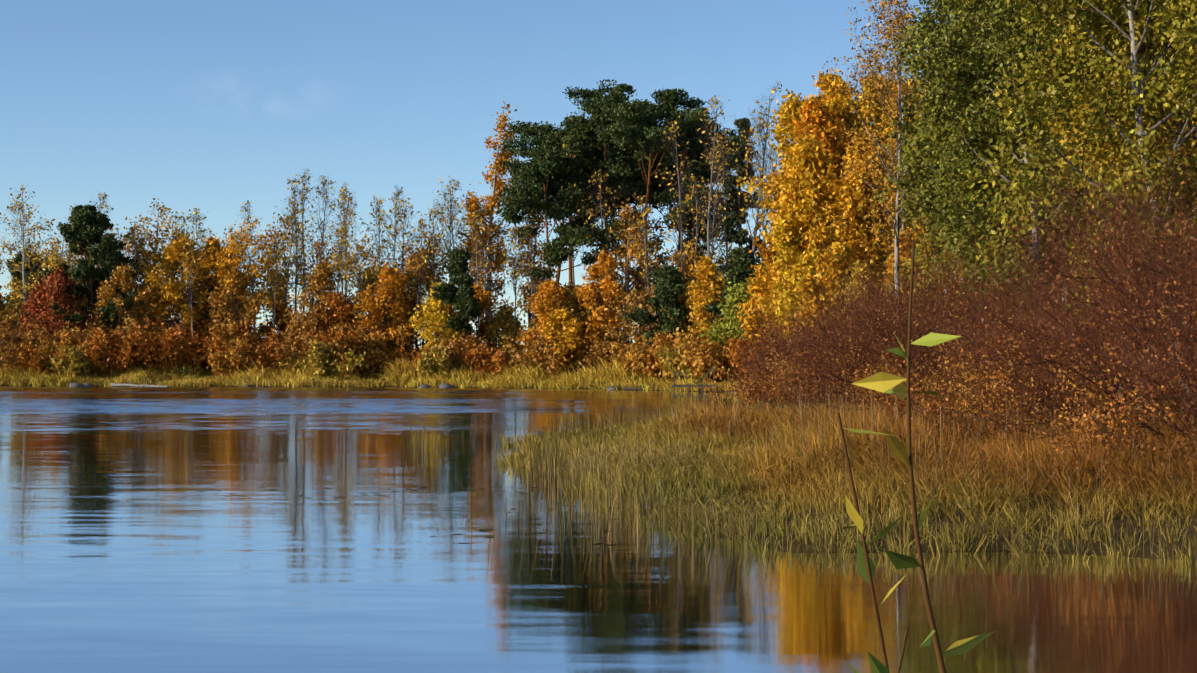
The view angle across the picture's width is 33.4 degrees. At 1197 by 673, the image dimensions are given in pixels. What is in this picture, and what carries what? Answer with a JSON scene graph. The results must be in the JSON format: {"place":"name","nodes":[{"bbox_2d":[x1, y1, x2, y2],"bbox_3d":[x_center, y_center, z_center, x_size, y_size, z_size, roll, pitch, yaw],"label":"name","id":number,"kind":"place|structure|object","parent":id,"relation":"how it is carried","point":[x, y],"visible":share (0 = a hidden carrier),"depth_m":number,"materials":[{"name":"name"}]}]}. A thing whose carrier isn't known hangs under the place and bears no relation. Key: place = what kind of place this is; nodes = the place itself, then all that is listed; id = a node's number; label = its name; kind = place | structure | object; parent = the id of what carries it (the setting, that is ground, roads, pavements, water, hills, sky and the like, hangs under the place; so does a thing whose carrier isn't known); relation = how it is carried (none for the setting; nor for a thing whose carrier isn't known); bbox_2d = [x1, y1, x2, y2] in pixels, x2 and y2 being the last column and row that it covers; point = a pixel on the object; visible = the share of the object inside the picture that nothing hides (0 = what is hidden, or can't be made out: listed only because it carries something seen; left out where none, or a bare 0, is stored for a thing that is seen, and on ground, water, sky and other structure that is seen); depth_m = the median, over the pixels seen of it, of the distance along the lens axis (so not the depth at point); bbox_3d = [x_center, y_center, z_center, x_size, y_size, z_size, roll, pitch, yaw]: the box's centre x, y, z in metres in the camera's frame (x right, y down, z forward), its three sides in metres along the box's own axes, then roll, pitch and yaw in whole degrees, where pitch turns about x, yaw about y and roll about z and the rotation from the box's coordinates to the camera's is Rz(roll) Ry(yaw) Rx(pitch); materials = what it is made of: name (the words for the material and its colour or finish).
{"place":"outdoors","nodes":[
{"label":"outdoors","id":0,"kind":"place"},
{"bbox_2d":[0,79,787,383],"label":"trees","id":1,"kind":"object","parent":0,"point":[610,156],"depth_m":191.18,"materials":[{"name":"orange plant"}]},
{"bbox_2d":[0,0,968,352],"label":"sky","id":2,"kind":"structure","parent":0,"point":[211,107],"materials":[{"name":"blue"}]},
{"bbox_2d":[0,387,1196,672],"bbox_3d":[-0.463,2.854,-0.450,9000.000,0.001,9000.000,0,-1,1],"label":"water","id":3,"kind":"structure","parent":0,"point":[124,547],"depth_m":26.33,"materials":[{"name":"blue liquid"}]},
{"bbox_2d":[195,470,645,543],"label":"floating leaves","id":4,"kind":"object","parent":3,"relation":"on","point":[417,490],"visible":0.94,"depth_m":41.39,"materials":[{"name":"green plant"}]},
{"bbox_2d":[672,366,717,391],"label":"jetty","id":5,"kind":"object","parent":3,"relation":"in","point":[688,385],"visible":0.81,"depth_m":157.32,"materials":[{"name":"grey wood"}]},
{"bbox_2d":[0,353,1196,576],"bbox_3d":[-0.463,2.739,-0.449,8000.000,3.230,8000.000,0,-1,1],"label":"terrain","id":6,"kind":"structure","parent":0,"point":[1118,521],"depth_m":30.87,"materials":[{"name":"green plant"}]},
{"bbox_2d":[69,375,734,512],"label":"rocks","id":7,"kind":"object","parent":6,"relation":"on","point":[442,385],"visible":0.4,"depth_m":179.69,"materials":[{"name":"grey stone"}]},
{"bbox_2d":[837,239,994,672],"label":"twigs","id":8,"kind":"object","parent":6,"relation":"on","point":[883,382],"visible":1,"depth_m":2.42,"materials":[{"name":"green plant"}]},
{"bbox_2d":[698,76,1196,494],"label":"bushes","id":9,"kind":"object","parent":6,"relation":"on","point":[993,345],"visible":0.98,"depth_m":47.47,"materials":[{"name":"red plant"}]},
{"bbox_2d":[736,0,1196,419],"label":"trees","id":10,"kind":"object","parent":6,"relation":"on","point":[1004,78],"visible":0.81,"depth_m":68.32,"materials":[{"name":"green plant"}]}
]}

